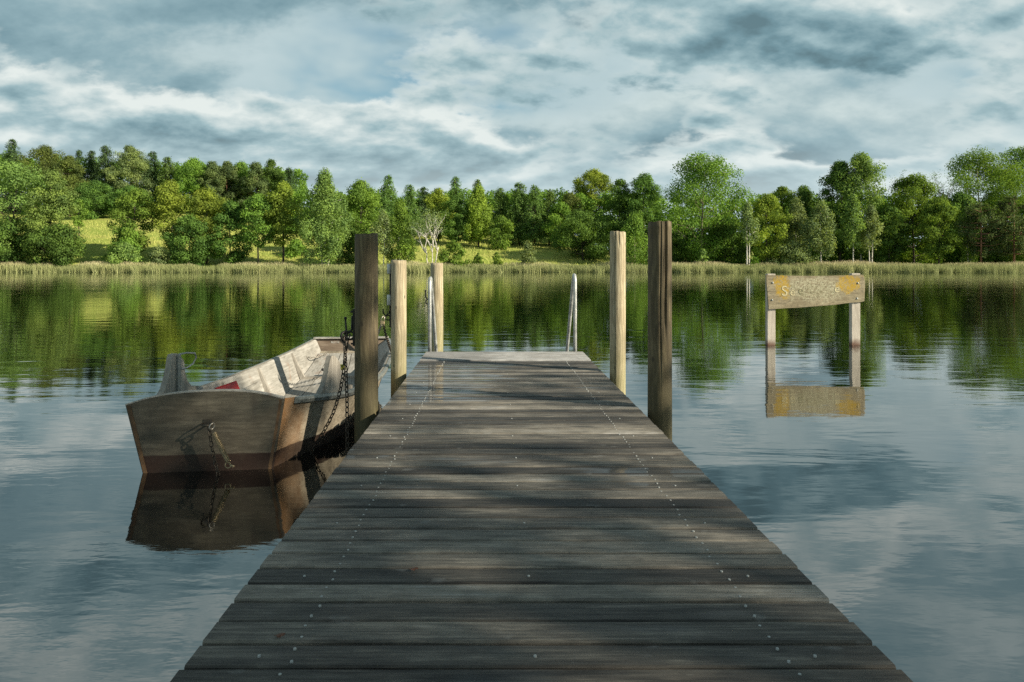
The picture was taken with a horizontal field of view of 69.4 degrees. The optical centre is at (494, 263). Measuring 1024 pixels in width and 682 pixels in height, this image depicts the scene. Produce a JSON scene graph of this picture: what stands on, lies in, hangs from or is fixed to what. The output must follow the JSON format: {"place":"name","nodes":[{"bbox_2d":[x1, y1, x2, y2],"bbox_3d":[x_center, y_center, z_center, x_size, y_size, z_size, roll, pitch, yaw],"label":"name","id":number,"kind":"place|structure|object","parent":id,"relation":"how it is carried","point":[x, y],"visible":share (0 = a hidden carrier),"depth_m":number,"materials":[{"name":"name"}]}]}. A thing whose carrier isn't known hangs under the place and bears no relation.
{"place":"outdoors","nodes":[
{"label":"outdoors","id":0,"kind":"place"},
{"bbox_2d":[0,207,949,272],"bbox_3d":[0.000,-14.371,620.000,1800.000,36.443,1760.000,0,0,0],"label":"ground","id":1,"kind":"structure","parent":0,"point":[90,256],"depth_m":170.44,"materials":[{"name":"green plant"}]},
{"bbox_2d":[0,139,27,212],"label":"spruce tree","id":2,"kind":"object","parent":1,"relation":"on","point":[11,146],"visible":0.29,"depth_m":231.14,"materials":[{"name":"green plant"}]},
{"bbox_2d":[0,216,41,263],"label":"shrub","id":3,"kind":"object","parent":1,"relation":"on","point":[6,252],"visible":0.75,"depth_m":148.88,"materials":[{"name":"green plant"}]},
{"bbox_2d":[0,156,78,262],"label":"broadleaf tree","id":4,"kind":"object","parent":1,"relation":"on","point":[12,172],"visible":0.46,"depth_m":153.16,"materials":[{"name":"green plant"}]},
{"bbox_2d":[14,144,78,208],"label":"broadleaf tree","id":5,"kind":"object","parent":1,"relation":"on","point":[47,158],"visible":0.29,"depth_m":223.84,"materials":[{"name":"green leaf"},{"name":"dark bark"}]},
{"bbox_2d":[17,168,81,259],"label":"broadleaf tree","id":6,"kind":"object","parent":1,"relation":"on","point":[54,181],"visible":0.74,"depth_m":149.75,"materials":[{"name":"green plant"}]},
{"bbox_2d":[19,221,86,267],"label":"shrub","id":7,"kind":"object","parent":1,"relation":"on","point":[67,234],"visible":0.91,"depth_m":147.19,"materials":[{"name":"green plant"}]},
{"bbox_2d":[51,155,89,215],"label":"broadleaf tree","id":8,"kind":"object","parent":1,"relation":"on","point":[67,162],"visible":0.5,"depth_m":222.84,"materials":[{"name":"green plant"}]},
{"bbox_2d":[71,198,90,234],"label":"broadleaf tree","id":9,"kind":"object","parent":1,"relation":"on","point":[76,219],"visible":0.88,"depth_m":177.69,"materials":[{"name":"green plant"}]},
{"bbox_2d":[76,150,99,212],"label":"spruce tree","id":10,"kind":"object","parent":1,"relation":"on","point":[89,165],"visible":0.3,"depth_m":233.36,"materials":[{"name":"green plant"}]},
{"bbox_2d":[66,178,114,219],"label":"broadleaf tree","id":11,"kind":"object","parent":1,"relation":"on","point":[93,188],"visible":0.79,"depth_m":209.88,"materials":[{"name":"green plant"}]},
{"bbox_2d":[87,145,119,214],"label":"spruce tree","id":12,"kind":"object","parent":1,"relation":"on","point":[103,158],"visible":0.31,"depth_m":228.99,"materials":[{"name":"green plant"}]},
{"bbox_2d":[101,224,144,261],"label":"shrub","id":13,"kind":"object","parent":1,"relation":"on","point":[127,239],"visible":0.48,"depth_m":152.87,"materials":[{"name":"green plant"}]},
{"bbox_2d":[103,242,144,264],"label":"shrub","id":14,"kind":"object","parent":1,"relation":"on","point":[123,249],"visible":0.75,"depth_m":148.16,"materials":[{"name":"green plant"}]},
{"bbox_2d":[105,184,151,218],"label":"broadleaf tree","id":15,"kind":"object","parent":1,"relation":"on","point":[119,192],"visible":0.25,"depth_m":209.74,"materials":[{"name":"green plant"}]},
{"bbox_2d":[101,144,156,196],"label":"broadleaf tree","id":16,"kind":"object","parent":1,"relation":"on","point":[132,154],"visible":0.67,"depth_m":226.45,"materials":[{"name":"plant"}]},
{"bbox_2d":[106,186,160,252],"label":"broadleaf tree","id":17,"kind":"object","parent":1,"relation":"on","point":[127,205],"visible":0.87,"depth_m":155.19,"materials":[{"name":"green plant"}]},
{"bbox_2d":[140,151,162,205],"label":"spruce tree","id":18,"kind":"object","parent":1,"relation":"on","point":[151,173],"visible":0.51,"depth_m":231.21,"materials":[{"name":"green plant"}]},
{"bbox_2d":[142,245,172,265],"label":"shrub","id":19,"kind":"object","parent":1,"relation":"on","point":[157,253],"visible":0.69,"depth_m":149.10,"materials":[{"name":"green plant"}]},
{"bbox_2d":[145,177,191,260],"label":"broadleaf tree","id":20,"kind":"object","parent":1,"relation":"on","point":[167,190],"visible":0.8,"depth_m":155.77,"materials":[{"name":"green plant"}]},
{"bbox_2d":[153,156,185,212],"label":"spruce tree","id":21,"kind":"object","parent":1,"relation":"on","point":[167,170],"visible":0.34,"depth_m":229.56,"materials":[{"name":"green plant"}]},
{"bbox_2d":[160,213,220,265],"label":"broadleaf tree","id":22,"kind":"object","parent":1,"relation":"on","point":[198,251],"visible":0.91,"depth_m":151.14,"materials":[{"name":"green plant"}]},
{"bbox_2d":[171,156,214,213],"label":"broadleaf tree","id":23,"kind":"object","parent":1,"relation":"on","point":[187,174],"visible":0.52,"depth_m":224.94,"materials":[{"name":"green plant"}]},
{"bbox_2d":[183,185,238,263],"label":"broadleaf tree","id":24,"kind":"object","parent":1,"relation":"on","point":[206,197],"visible":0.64,"depth_m":156.67,"materials":[{"name":"green plant"}]},
{"bbox_2d":[197,161,231,213],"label":"pine tree","id":25,"kind":"object","parent":1,"relation":"on","point":[212,169],"visible":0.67,"depth_m":224.54,"materials":[{"name":"green plant"}]},
{"bbox_2d":[213,161,242,211],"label":"tree","id":26,"kind":"object","parent":1,"relation":"on","point":[228,171],"visible":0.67,"depth_m":226.61,"materials":[{"name":"green plant"}]},
{"bbox_2d":[205,198,255,265],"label":"broadleaf tree","id":27,"kind":"object","parent":1,"relation":"on","point":[230,216],"visible":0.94,"depth_m":154.76,"materials":[{"name":"green plant"}]},
{"bbox_2d":[229,160,253,209],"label":"broadleaf tree","id":28,"kind":"object","parent":1,"relation":"on","point":[242,168],"visible":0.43,"depth_m":230.73,"materials":[{"name":"green plant"}]},
{"bbox_2d":[238,161,269,209],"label":"pine tree","id":29,"kind":"object","parent":1,"relation":"on","point":[255,171],"visible":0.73,"depth_m":224.38,"materials":[{"name":"green plant"}]},
{"bbox_2d":[238,190,278,263],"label":"broadleaf tree","id":30,"kind":"object","parent":1,"relation":"on","point":[257,202],"visible":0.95,"depth_m":153.04,"materials":[{"name":"green plant"}]},
{"bbox_2d":[255,158,285,204],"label":"broadleaf tree","id":31,"kind":"object","parent":1,"relation":"on","point":[273,173],"visible":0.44,"depth_m":228.54,"materials":[{"name":"green plant"}]},
{"bbox_2d":[260,180,303,262],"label":"broadleaf tree","id":32,"kind":"object","parent":1,"relation":"on","point":[280,219],"visible":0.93,"depth_m":154.06,"materials":[{"name":"green plant"}]},
{"bbox_2d":[282,167,301,207],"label":"spruce tree","id":33,"kind":"object","parent":1,"relation":"on","point":[291,176],"visible":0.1,"depth_m":225.49,"materials":[{"name":"green plant"}]},
{"bbox_2d":[278,239,308,257],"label":"shrub","id":34,"kind":"object","parent":1,"relation":"on","point":[295,245],"visible":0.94,"depth_m":165.09,"materials":[{"name":"green plant"}]},
{"bbox_2d":[291,167,354,265],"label":"birch tree","id":35,"kind":"object","parent":1,"relation":"on","point":[324,196],"visible":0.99,"depth_m":148.47,"materials":[{"name":"green plant"}]},
{"bbox_2d":[333,227,359,265],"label":"shrub","id":36,"kind":"object","parent":1,"relation":"on","point":[348,244],"visible":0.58,"depth_m":156.78,"materials":[{"name":"green plant"}]},
{"bbox_2d":[338,177,385,247],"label":"broadleaf tree","id":37,"kind":"object","parent":1,"relation":"on","point":[360,194],"visible":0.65,"depth_m":164.44,"materials":[{"name":"green plant"}]},
{"bbox_2d":[370,208,395,264],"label":"birch tree","id":38,"kind":"object","parent":1,"relation":"on","point":[383,224],"visible":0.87,"depth_m":148.92,"materials":[{"name":"green plant"}]},
{"bbox_2d":[371,174,404,238],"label":"larch tree","id":39,"kind":"object","parent":1,"relation":"on","point":[385,201],"visible":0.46,"depth_m":195.41,"materials":[{"name":"green plant"}]},
{"bbox_2d":[380,199,418,262],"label":"tree","id":40,"kind":"object","parent":1,"relation":"on","point":[400,230],"visible":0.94,"depth_m":149.95,"materials":[{"name":"green plant"}]},
{"bbox_2d":[396,184,425,236],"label":"larch tree","id":41,"kind":"object","parent":1,"relation":"on","point":[410,204],"visible":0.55,"depth_m":199.37,"materials":[{"name":"green plant"}]},
{"bbox_2d":[412,186,432,236],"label":"larch tree","id":42,"kind":"object","parent":1,"relation":"on","point":[423,205],"visible":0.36,"depth_m":203.15,"materials":[{"name":"green plant"}]},
{"bbox_2d":[403,209,447,263],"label":"bare birch","id":43,"kind":"object","parent":1,"relation":"on","point":[434,225],"visible":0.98,"depth_m":149.14,"materials":[{"name":"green plant"}]},
{"bbox_2d":[422,187,455,240],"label":"broadleaf tree","id":44,"kind":"object","parent":1,"relation":"on","point":[435,196],"visible":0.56,"depth_m":187.03,"materials":[{"name":"green plant"}]},
{"bbox_2d":[437,240,473,265],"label":"shrub","id":45,"kind":"object","parent":1,"relation":"on","point":[454,246],"visible":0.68,"depth_m":150.21,"materials":[{"name":"green plant"}]},
{"bbox_2d":[444,176,467,233],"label":"pine tree","id":46,"kind":"object","parent":1,"relation":"on","point":[454,189],"visible":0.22,"depth_m":204.71,"materials":[{"name":"green plant"}]},
{"bbox_2d":[440,195,476,242],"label":"broadleaf tree","id":47,"kind":"object","parent":1,"relation":"on","point":[454,203],"visible":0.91,"depth_m":180.04,"materials":[{"name":"green plant"}]},
{"bbox_2d":[462,183,494,246],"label":"broadleaf tree","id":48,"kind":"object","parent":1,"relation":"on","point":[478,207],"visible":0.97,"depth_m":179.80,"materials":[{"name":"green plant"}]},
{"bbox_2d":[491,252,502,266],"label":"shrub","id":49,"kind":"object","parent":1,"relation":"on","point":[496,257],"visible":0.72,"depth_m":150.48,"materials":[{"name":"green plant"}]},
{"bbox_2d":[480,187,520,244],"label":"larch tree","id":50,"kind":"object","parent":1,"relation":"on","point":[502,205],"visible":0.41,"depth_m":189.56,"materials":[{"name":"green plant"}]},
{"bbox_2d":[487,215,514,250],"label":"broadleaf tree","id":51,"kind":"object","parent":1,"relation":"on","point":[502,222],"visible":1,"depth_m":176.85,"materials":[{"name":"green plant"}]},
{"bbox_2d":[0,260,1023,272],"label":"reeds","id":52,"kind":"object","parent":1,"relation":"on","point":[681,267],"visible":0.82,"depth_m":144.69,"materials":[{"name":"green plant"}]},
{"bbox_2d":[0,150,1023,264],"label":"woodland","id":53,"kind":"object","parent":1,"relation":"on","point":[303,189],"visible":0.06,"depth_m":191.25,"materials":[{"name":"green plant"}]},
{"bbox_2d":[501,181,541,244],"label":"larch tree","id":54,"kind":"object","parent":1,"relation":"on","point":[519,197],"visible":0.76,"depth_m":187.00,"materials":[{"name":"green plant"}]},
{"bbox_2d":[519,240,536,266],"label":"shrub","id":55,"kind":"object","parent":1,"relation":"on","point":[527,255],"visible":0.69,"depth_m":150.53,"materials":[{"name":"green plant"}]},
{"bbox_2d":[514,184,551,246],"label":"larch tree","id":56,"kind":"object","parent":1,"relation":"on","point":[536,208],"visible":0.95,"depth_m":185.17,"materials":[{"name":"green plant"}]},
{"bbox_2d":[535,189,561,245],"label":"larch tree","id":57,"kind":"object","parent":1,"relation":"on","point":[548,199],"visible":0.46,"depth_m":187.27,"materials":[{"name":"green plant"}]},
{"bbox_2d":[541,202,576,248],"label":"broadleaf tree","id":58,"kind":"object","parent":1,"relation":"on","point":[559,209],"visible":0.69,"depth_m":179.04,"materials":[{"name":"green plant"}]},
{"bbox_2d":[557,192,585,236],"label":"broadleaf tree","id":59,"kind":"object","parent":1,"relation":"on","point":[569,198],"visible":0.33,"depth_m":184.63,"materials":[{"name":"green plant"}]},
{"bbox_2d":[551,208,611,259],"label":"broadleaf tree","id":60,"kind":"object","parent":1,"relation":"on","point":[589,234],"visible":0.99,"depth_m":163.41,"materials":[{"name":"green plant"}]},
{"bbox_2d":[572,167,613,215],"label":"broadleaf tree","id":61,"kind":"object","parent":1,"relation":"on","point":[596,178],"visible":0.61,"depth_m":196.71,"materials":[{"name":"green plant"}]},
{"bbox_2d":[600,177,638,252],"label":"broadleaf tree","id":62,"kind":"object","parent":1,"relation":"on","point":[620,192],"visible":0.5,"depth_m":178.81,"materials":[{"name":"green plant"}]},
{"bbox_2d":[616,213,647,266],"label":"shrub","id":63,"kind":"object","parent":1,"relation":"on","point":[633,228],"visible":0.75,"depth_m":149.68,"materials":[{"name":"green plant"}]},
{"bbox_2d":[618,172,666,261],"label":"broadleaf tree","id":64,"kind":"object","parent":1,"relation":"on","point":[643,185],"visible":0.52,"depth_m":176.70,"materials":[{"name":"green plant"}]},
{"bbox_2d":[672,220,709,264],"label":"broadleaf tree","id":65,"kind":"object","parent":1,"relation":"on","point":[677,243],"visible":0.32,"depth_m":161.39,"materials":[{"name":"green plant"}]},
{"bbox_2d":[653,151,754,262],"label":"oak tree","id":66,"kind":"object","parent":1,"relation":"on","point":[701,173],"visible":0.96,"depth_m":157.36,"materials":[{"name":"green plant"}]},
{"bbox_2d":[706,211,752,265],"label":"broadleaf tree","id":67,"kind":"object","parent":1,"relation":"on","point":[738,255],"visible":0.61,"depth_m":160.28,"materials":[{"name":"green plant"}]},
{"bbox_2d":[738,200,760,264],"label":"birch tree","id":68,"kind":"object","parent":1,"relation":"on","point":[751,223],"visible":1,"depth_m":149.66,"materials":[{"name":"green plant"}]},
{"bbox_2d":[740,193,793,261],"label":"broadleaf tree","id":69,"kind":"object","parent":1,"relation":"on","point":[764,206],"visible":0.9,"depth_m":151.71,"materials":[{"name":"green plant"}]},
{"bbox_2d":[757,185,805,260],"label":"broadleaf tree","id":70,"kind":"object","parent":1,"relation":"on","point":[782,194],"visible":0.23,"depth_m":175.03,"materials":[{"name":"green plant"}]},
{"bbox_2d":[765,240,819,267],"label":"shrub","id":71,"kind":"object","parent":1,"relation":"on","point":[799,256],"visible":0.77,"depth_m":149.38,"materials":[{"name":"green plant"}]},
{"bbox_2d":[781,196,810,265],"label":"birch tree","id":72,"kind":"object","parent":1,"relation":"on","point":[796,209],"visible":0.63,"depth_m":155.22,"materials":[{"name":"green plant"}]},
{"bbox_2d":[796,185,820,253],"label":"broadleaf tree","id":73,"kind":"object","parent":1,"relation":"on","point":[805,194],"visible":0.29,"depth_m":174.24,"materials":[{"name":"green plant"}]},
{"bbox_2d":[797,197,838,262],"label":"birch tree","id":74,"kind":"object","parent":1,"relation":"on","point":[818,218],"visible":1,"depth_m":149.08,"materials":[{"name":"green plant"}]},
{"bbox_2d":[814,160,869,264],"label":"broadleaf tree","id":75,"kind":"object","parent":1,"relation":"on","point":[833,179],"visible":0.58,"depth_m":166.15,"materials":[{"name":"green plant"}]},
{"bbox_2d":[837,194,866,263],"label":"birch tree","id":76,"kind":"object","parent":1,"relation":"on","point":[849,228],"visible":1,"depth_m":149.00,"materials":[{"name":"green plant"}]},
{"bbox_2d":[834,151,887,260],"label":"birch tree","id":77,"kind":"object","parent":1,"relation":"on","point":[862,166],"visible":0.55,"depth_m":164.00,"materials":[{"name":"green plant"}]},
{"bbox_2d":[858,204,884,262],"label":"birch tree","id":78,"kind":"object","parent":1,"relation":"on","point":[874,227],"visible":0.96,"depth_m":148.82,"materials":[{"name":"green plant"}]},
{"bbox_2d":[868,205,915,263],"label":"broadleaf tree","id":79,"kind":"object","parent":1,"relation":"on","point":[888,215],"visible":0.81,"depth_m":160.70,"materials":[{"name":"green plant"}]},
{"bbox_2d":[884,172,949,263],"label":"broadleaf tree","id":80,"kind":"object","parent":1,"relation":"on","point":[917,187],"visible":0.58,"depth_m":162.63,"materials":[{"name":"green plant"}]},
{"bbox_2d":[885,169,981,264],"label":"broadleaf tree","id":81,"kind":"object","parent":1,"relation":"on","point":[953,180],"visible":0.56,"depth_m":169.55,"materials":[{"name":"green plant"}]},
{"bbox_2d":[917,197,965,263],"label":"broadleaf tree","id":82,"kind":"object","parent":1,"relation":"on","point":[935,206],"visible":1,"depth_m":153.08,"materials":[{"name":"green plant"}]},
{"bbox_2d":[937,192,982,264],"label":"broadleaf tree","id":83,"kind":"object","parent":1,"relation":"on","point":[957,204],"visible":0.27,"depth_m":165.25,"materials":[{"name":"green plant"}]},
{"bbox_2d":[955,195,979,262],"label":"birch tree","id":84,"kind":"object","parent":1,"relation":"on","point":[968,201],"visible":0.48,"depth_m":155.60,"materials":[{"name":"green plant"}]},
{"bbox_2d":[930,144,1023,225],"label":"oak tree","id":85,"kind":"object","parent":1,"relation":"on","point":[968,164],"visible":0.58,"depth_m":172.97,"materials":[{"name":"green plant"}]},
{"bbox_2d":[954,202,1013,262],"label":"broadleaf tree","id":86,"kind":"object","parent":1,"relation":"on","point":[984,221],"visible":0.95,"depth_m":151.63,"materials":[{"name":"green plant"}]},
{"bbox_2d":[976,222,1020,263],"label":"broadleaf tree","id":87,"kind":"object","parent":1,"relation":"on","point":[1002,259],"visible":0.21,"depth_m":163.29,"materials":[{"name":"green plant"}]},
{"bbox_2d":[979,195,1023,261],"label":"pine tree","id":88,"kind":"object","parent":1,"relation":"on","point":[1011,209],"visible":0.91,"depth_m":150.38,"materials":[{"name":"green plant"}]},
{"bbox_2d":[979,146,1023,224],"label":"oak tree","id":89,"kind":"object","parent":1,"relation":"on","point":[1019,153],"visible":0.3,"depth_m":179.06,"materials":[{"name":"green plant"}]},
{"bbox_2d":[1000,205,1023,262],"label":"broadleaf tree","id":90,"kind":"object","parent":1,"relation":"on","point":[1022,215],"visible":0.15,"depth_m":159.87,"materials":[{"name":"green plant"}]},
{"bbox_2d":[0,272,1023,681],"bbox_3d":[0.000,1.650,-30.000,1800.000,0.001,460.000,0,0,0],"label":"water","id":91,"kind":"structure","parent":0,"point":[870,486],"depth_m":6.99,"materials":[{"name":"liquid"}]},
{"bbox_2d":[125,336,390,474],"bbox_3d":[-2.065,1.260,8.311,1.726,0.947,5.177,0,0,0],"label":"punt","id":92,"kind":"object","parent":91,"relation":"on","point":[271,413],"visible":0.86,"depth_m":5.95,"materials":[{"name":"brown wood"}]},
{"bbox_2d":[214,381,239,388],"bbox_3d":[-2.615,1.225,7.207,0.053,0.121,0.386,0,0,20],"label":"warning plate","id":93,"kind":"object","parent":92,"relation":"attached to","point":[233,385],"visible":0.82,"depth_m":7.26,"materials":[{"name":"red paint"}]},
{"bbox_2d":[344,233,377,443],"bbox_3d":[-1.102,1.294,6.216,0.268,3.112,0.200,0,0,30],"label":"mooring post","id":94,"kind":"object","parent":91,"relation":"in","point":[364,323],"visible":0.56,"depth_m":6.12,"materials":[{"name":"brown wood"}]},
{"bbox_2d":[310,330,349,454],"bbox_3d":[-1.414,1.268,6.327,0.522,1.435,0.106,0,0,41],"label":"mooring chain","id":95,"kind":"object","parent":94,"relation":"hanging from","point":[344,338],"visible":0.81,"depth_m":6.19,"materials":[{"name":"metal"}]},
{"bbox_2d":[382,260,406,396],"bbox_3d":[-1.134,1.399,8.517,0.262,2.902,0.181,0,0,27],"label":"mooring post","id":96,"kind":"object","parent":91,"relation":"in","point":[397,295],"visible":0.58,"depth_m":8.43,"materials":[{"name":"brown wood"}]},
{"bbox_2d":[425,263,442,351],"bbox_3d":[-1.018,1.414,12.582,0.297,2.872,0.217,0,0,-28],"label":"mooring post","id":97,"kind":"object","parent":91,"relation":"in","point":[436,272],"visible":0.41,"depth_m":12.51,"materials":[{"name":"brown wood"}]},
{"bbox_2d":[170,352,912,681],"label":"jetty","id":98,"kind":"object","parent":91,"relation":"in","point":[556,516],"visible":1,"depth_m":2.94,"materials":[{"name":"grey wood"}]},
{"bbox_2d":[428,276,437,351],"bbox_3d":[-0.888,1.194,11.054,0.100,2.044,1.929,0,0,0],"label":"handrail","id":99,"kind":"object","parent":98,"relation":"on","point":[431,314],"visible":0.61,"depth_m":10.14,"materials":[{"name":"metal"}]},
{"bbox_2d":[565,273,576,351],"bbox_3d":[1.105,1.173,11.054,0.100,2.086,1.929,0,0,0],"label":"handrail","id":100,"kind":"object","parent":98,"relation":"on","point":[573,300],"visible":0.62,"depth_m":10.14,"materials":[{"name":"metal"}]},
{"bbox_2d":[610,231,625,394],"bbox_3d":[1.383,1.240,8.299,0.179,3.221,0.181,0,0,0],"label":"mooring post","id":101,"kind":"object","parent":91,"relation":"in","point":[618,309],"visible":0.55,"depth_m":8.23,"materials":[{"name":"beige wood"}]},
{"bbox_2d":[648,221,671,440],"bbox_3d":[1.385,1.246,6.200,0.205,3.209,0.203,0,0,0],"label":"mooring post","id":102,"kind":"object","parent":91,"relation":"in","point":[660,325],"visible":0.59,"depth_m":6.12,"materials":[{"name":"brown wood"}]},
{"bbox_2d":[765,273,864,344],"bbox_3d":[6.510,1.519,15.065,2.006,2.662,0.170,0,0,0],"label":"water sign","id":103,"kind":"object","parent":91,"relation":"in","point":[782,291],"visible":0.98,"depth_m":14.99,"materials":[{"name":"brown wood"}]},
{"bbox_2d":[0,0,1023,247],"label":"sky","id":104,"kind":"structure","parent":0,"point":[503,94],"materials":[{"name":"grey"}]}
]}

